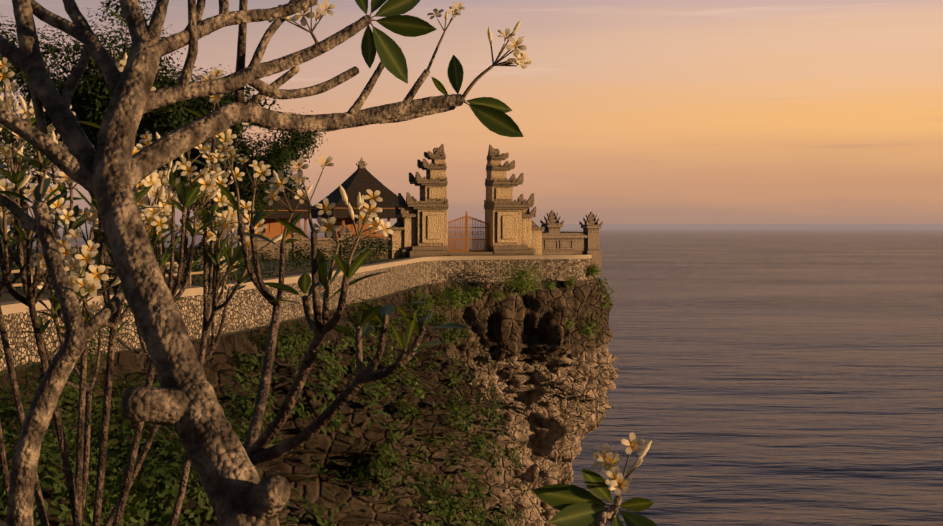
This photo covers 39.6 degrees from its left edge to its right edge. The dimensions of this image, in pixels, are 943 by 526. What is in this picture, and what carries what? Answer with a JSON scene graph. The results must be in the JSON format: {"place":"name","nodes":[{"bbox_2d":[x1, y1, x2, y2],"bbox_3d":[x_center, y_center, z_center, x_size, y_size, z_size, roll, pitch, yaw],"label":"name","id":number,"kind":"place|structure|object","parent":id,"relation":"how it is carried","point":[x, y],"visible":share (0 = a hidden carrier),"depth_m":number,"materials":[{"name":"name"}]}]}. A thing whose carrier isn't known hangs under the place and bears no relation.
{"place":"outdoors","nodes":[
{"label":"outdoors","id":0,"kind":"place"},
{"bbox_2d":[0,326,276,525],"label":"slope shrubs","id":1,"kind":"object","parent":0,"point":[169,484],"visible":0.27,"depth_m":20.92,"materials":[{"name":"green plant"}]},
{"bbox_2d":[0,249,401,302],"bbox_3d":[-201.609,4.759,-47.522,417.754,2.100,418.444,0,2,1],"label":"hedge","id":2,"kind":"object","parent":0,"point":[6,296],"depth_m":58.79,"materials":[{"name":"green plant"}]},
{"bbox_2d":[2,132,41,262],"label":"branches","id":3,"kind":"object","parent":2,"relation":"on","point":[22,202],"visible":0.08,"depth_m":62.21,"materials":[{"name":"brown plant"}]},
{"bbox_2d":[0,78,77,194],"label":"tree foliage","id":4,"kind":"object","parent":3,"relation":"attached to","point":[5,138],"visible":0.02,"depth_m":59.40,"materials":[{"name":"green plant"}]},
{"bbox_2d":[53,24,128,277],"bbox_3d":[-15.144,-4.769,52.020,3.991,11.466,6.302,-1,2,-28],"label":"tree","id":5,"kind":"object","parent":2,"relation":"on","point":[96,240],"visible":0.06,"depth_m":52.84,"materials":[{"name":"brown plant"}]},
{"bbox_2d":[8,0,185,145],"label":"tree foliage","id":6,"kind":"object","parent":5,"relation":"attached to","point":[117,8],"visible":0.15,"depth_m":50.81,"materials":[{"name":"green plant"}]},
{"bbox_2d":[11,258,225,292],"bbox_3d":[-10.908,0.548,37.981,1.147,1.000,16.142,0,2,14],"label":"railing","id":7,"kind":"object","parent":2,"relation":"on","point":[97,267],"visible":0.08,"depth_m":38.69,"materials":[{"name":"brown wood"}]},
{"bbox_2d":[83,47,221,192],"bbox_3d":[-10.932,-3.040,45.959,4.502,8.345,6.310,2,2,42],"label":"tree","id":8,"kind":"object","parent":2,"relation":"on","point":[142,127],"visible":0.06,"depth_m":44.16,"materials":[{"name":"plant"}]},
{"bbox_2d":[16,34,282,189],"bbox_3d":[-11.129,-5.030,46.020,9.044,5.487,7.105,-2,2,-41],"label":"tree foliage","id":9,"kind":"object","parent":8,"relation":"attached to","point":[169,118],"visible":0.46,"depth_m":43.86,"materials":[{"name":"green plant"}]},
{"bbox_2d":[10,229,401,294],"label":"path hedge","id":10,"kind":"object","parent":2,"relation":"on","point":[298,255],"visible":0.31,"depth_m":65.17,"materials":[{"name":"green plant"}]},
{"bbox_2d":[186,144,242,243],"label":"tree","id":11,"kind":"object","parent":2,"relation":"on","point":[223,236],"visible":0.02,"depth_m":74.09,"materials":[{"name":"brown plant"}]},
{"bbox_2d":[156,126,280,218],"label":"flowers","id":12,"kind":"object","parent":11,"relation":"on","point":[177,173],"visible":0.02,"depth_m":73.15,"materials":[{"name":"green plant"}]},
{"bbox_2d":[191,135,293,265],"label":"branches","id":13,"kind":"object","parent":2,"relation":"on","point":[241,194],"visible":0.12,"depth_m":61.82,"materials":[{"name":"brown plant"}]},
{"bbox_2d":[172,76,325,224],"bbox_3d":[-11.095,-5.255,62.038,6.685,7.193,8.811,-1,2,-32],"label":"tree foliage","id":14,"kind":"object","parent":13,"relation":"attached to","point":[278,159],"visible":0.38,"depth_m":60.68,"materials":[{"name":"green plant"}]},
{"bbox_2d":[249,183,316,218],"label":"pavilion roof","id":15,"kind":"structure","parent":2,"relation":"on","point":[293,202],"depth_m":99.14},
{"bbox_2d":[0,258,594,370],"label":"rubble retaining wall","id":16,"kind":"structure","parent":2,"relation":"on","point":[249,308],"depth_m":50.03,"materials":[{"name":"beige stone"}]},
{"bbox_2d":[0,247,591,314],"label":"wall coping","id":17,"kind":"object","parent":16,"relation":"on","point":[11,307],"depth_m":58.08,"materials":[{"name":"concrete"}]},
{"bbox_2d":[246,211,602,276],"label":"temple wall","id":18,"kind":"structure","parent":2,"relation":"on","point":[585,241],"depth_m":84.49,"materials":[{"name":"stone"}]},
{"bbox_2d":[540,210,563,232],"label":"wall finial","id":19,"kind":"object","parent":18,"relation":"on","point":[551,224],"visible":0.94,"depth_m":87.89,"materials":[{"name":"beige stone"}]},
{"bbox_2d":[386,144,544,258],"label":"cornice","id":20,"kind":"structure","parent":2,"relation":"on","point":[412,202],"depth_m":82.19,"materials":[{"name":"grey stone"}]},
{"bbox_2d":[448,211,488,251],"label":"gate doors","id":21,"kind":"structure","parent":2,"relation":"on","point":[466,231],"depth_m":82.89,"materials":[{"name":"brown metal"}]},
{"bbox_3d":[-16.990,-3.935,40.494,5.344,10.448,4.622,0,2,1],"label":"tree wood","id":22,"kind":"object","parent":2,"relation":"on","visible":0},
{"bbox_2d":[0,15,57,102],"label":"tree foliage","id":23,"kind":"object","parent":22,"relation":"on","point":[20,74],"visible":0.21,"depth_m":41.34,"materials":[{"name":"green plant"}]},
{"bbox_2d":[246,210,307,237],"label":"timber pavilion","id":24,"kind":"object","parent":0,"point":[274,228],"visible":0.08,"depth_m":102.60,"materials":[{"name":"orange wood"}]},
{"bbox_2d":[0,277,621,525],"bbox_3d":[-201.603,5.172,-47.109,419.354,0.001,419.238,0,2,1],"label":"cliff top ground","id":25,"kind":"structure","parent":0,"point":[2,523],"depth_m":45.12,"materials":[{"name":"stone"}]},
{"bbox_2d":[0,131,239,525],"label":"frangipani branches","id":26,"kind":"object","parent":25,"relation":"on","point":[211,298],"visible":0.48,"depth_m":7.05,"materials":[{"name":"brown plant"}]},
{"bbox_2d":[0,67,269,335],"bbox_3d":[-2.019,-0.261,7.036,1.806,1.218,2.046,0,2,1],"label":"frangipani leaves","id":27,"kind":"object","parent":26,"relation":"attached to","point":[17,178],"visible":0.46,"depth_m":6.86,"materials":[{"name":"green plant"}]},
{"bbox_2d":[0,52,282,296],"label":"frangipani flowers","id":28,"kind":"object","parent":26,"relation":"attached to","point":[229,216],"visible":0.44,"depth_m":6.74,"materials":[{"name":"white plant"}]},
{"bbox_2d":[0,199,245,525],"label":"frangipani branches","id":29,"kind":"object","parent":25,"relation":"on","point":[86,454],"depth_m":9.36,"materials":[{"name":"plant"}]},
{"bbox_2d":[97,264,230,330],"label":"frangipani bush stalks","id":30,"kind":"object","parent":29,"relation":"on","point":[176,277],"visible":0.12,"depth_m":9.20,"materials":[{"name":"brown"}]},
{"bbox_2d":[0,0,531,525],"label":"frangipani tree","id":31,"kind":"object","parent":25,"relation":"on","point":[110,172],"depth_m":3.93,"materials":[{"name":"brown plant"}]},
{"bbox_2d":[38,7,518,199],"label":"frangipani tree stalks","id":32,"kind":"object","parent":31,"relation":"attached to","point":[477,78],"visible":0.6,"depth_m":4.93,"materials":[{"name":"brown"}]},
{"bbox_2d":[0,276,613,525],"bbox_3d":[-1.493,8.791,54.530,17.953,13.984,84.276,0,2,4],"label":"cliff creepers","id":33,"kind":"object","parent":25,"relation":"on","point":[335,361],"visible":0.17,"depth_m":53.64,"materials":[{"name":"green plant"}]},
{"bbox_2d":[237,209,425,467],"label":"tree branches","id":34,"kind":"object","parent":25,"relation":"on","point":[257,450],"visible":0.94,"depth_m":4.66,"materials":[{"name":"brown plant"}]},
{"bbox_2d":[210,152,426,357],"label":"frangipani bush stalks","id":35,"kind":"object","parent":34,"relation":"on","point":[357,234],"visible":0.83,"depth_m":4.54,"materials":[{"name":"brown"}]},
{"bbox_2d":[200,142,392,237],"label":"frangipani flowers","id":36,"kind":"object","parent":35,"relation":"attached to","point":[275,189],"visible":0.96,"depth_m":4.47,"materials":[{"name":"white plant"}]},
{"bbox_2d":[215,181,471,353],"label":"frangipani leaves","id":37,"kind":"object","parent":34,"relation":"attached to","point":[375,313],"visible":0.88,"depth_m":4.53,"materials":[{"name":"green plant"}]},
{"bbox_2d":[428,260,609,339],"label":"bushes","id":38,"kind":"object","parent":25,"relation":"on","point":[452,296],"visible":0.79,"depth_m":79.86,"materials":[{"name":"green plant"}]},
{"bbox_2d":[311,168,399,218],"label":"pavilion roof","id":39,"kind":"structure","parent":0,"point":[358,180],"depth_m":89.37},
{"bbox_2d":[356,157,366,167],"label":"roof finial","id":40,"kind":"object","parent":39,"relation":"on","point":[361,163],"visible":1,"depth_m":90.79,"materials":[{"name":"beige stone"}]},
{"bbox_2d":[311,208,399,237],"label":"timber pavilion","id":41,"kind":"object","parent":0,"point":[348,223],"depth_m":92.50,"materials":[{"name":"brown wood"}]},
{"bbox_2d":[389,159,541,258],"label":"split gate","id":42,"kind":"structure","parent":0,"point":[507,227],"depth_m":82.00,"materials":[{"name":"stone"}]},
{"bbox_2d":[0,0,942,223],"label":"sky","id":43,"kind":"structure","parent":0,"point":[625,111],"materials":[{"name":"orange"}]},
{"bbox_2d":[1,224,942,525],"bbox_3d":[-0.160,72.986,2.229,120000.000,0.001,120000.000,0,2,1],"label":"sea water","id":44,"kind":"structure","parent":0,"point":[779,374],"depth_m":642.45,"materials":[{"name":"liquid"}]},
{"bbox_2d":[449,252,495,255],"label":"gate steps","id":45,"kind":"structure","parent":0,"point":[471,253],"depth_m":81.97,"materials":[{"name":"beige stone"}]},
{"bbox_2d":[532,432,657,525],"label":"frangipani plant","id":46,"kind":"object","parent":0,"point":[577,505],"depth_m":3.56,"materials":[{"name":"green plant"}]},
{"bbox_2d":[605,446,637,514],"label":"flower stems","id":47,"kind":"object","parent":46,"relation":"attached to","point":[630,471],"visible":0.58,"depth_m":3.57,"materials":[{"name":"green plant"}]}
]}

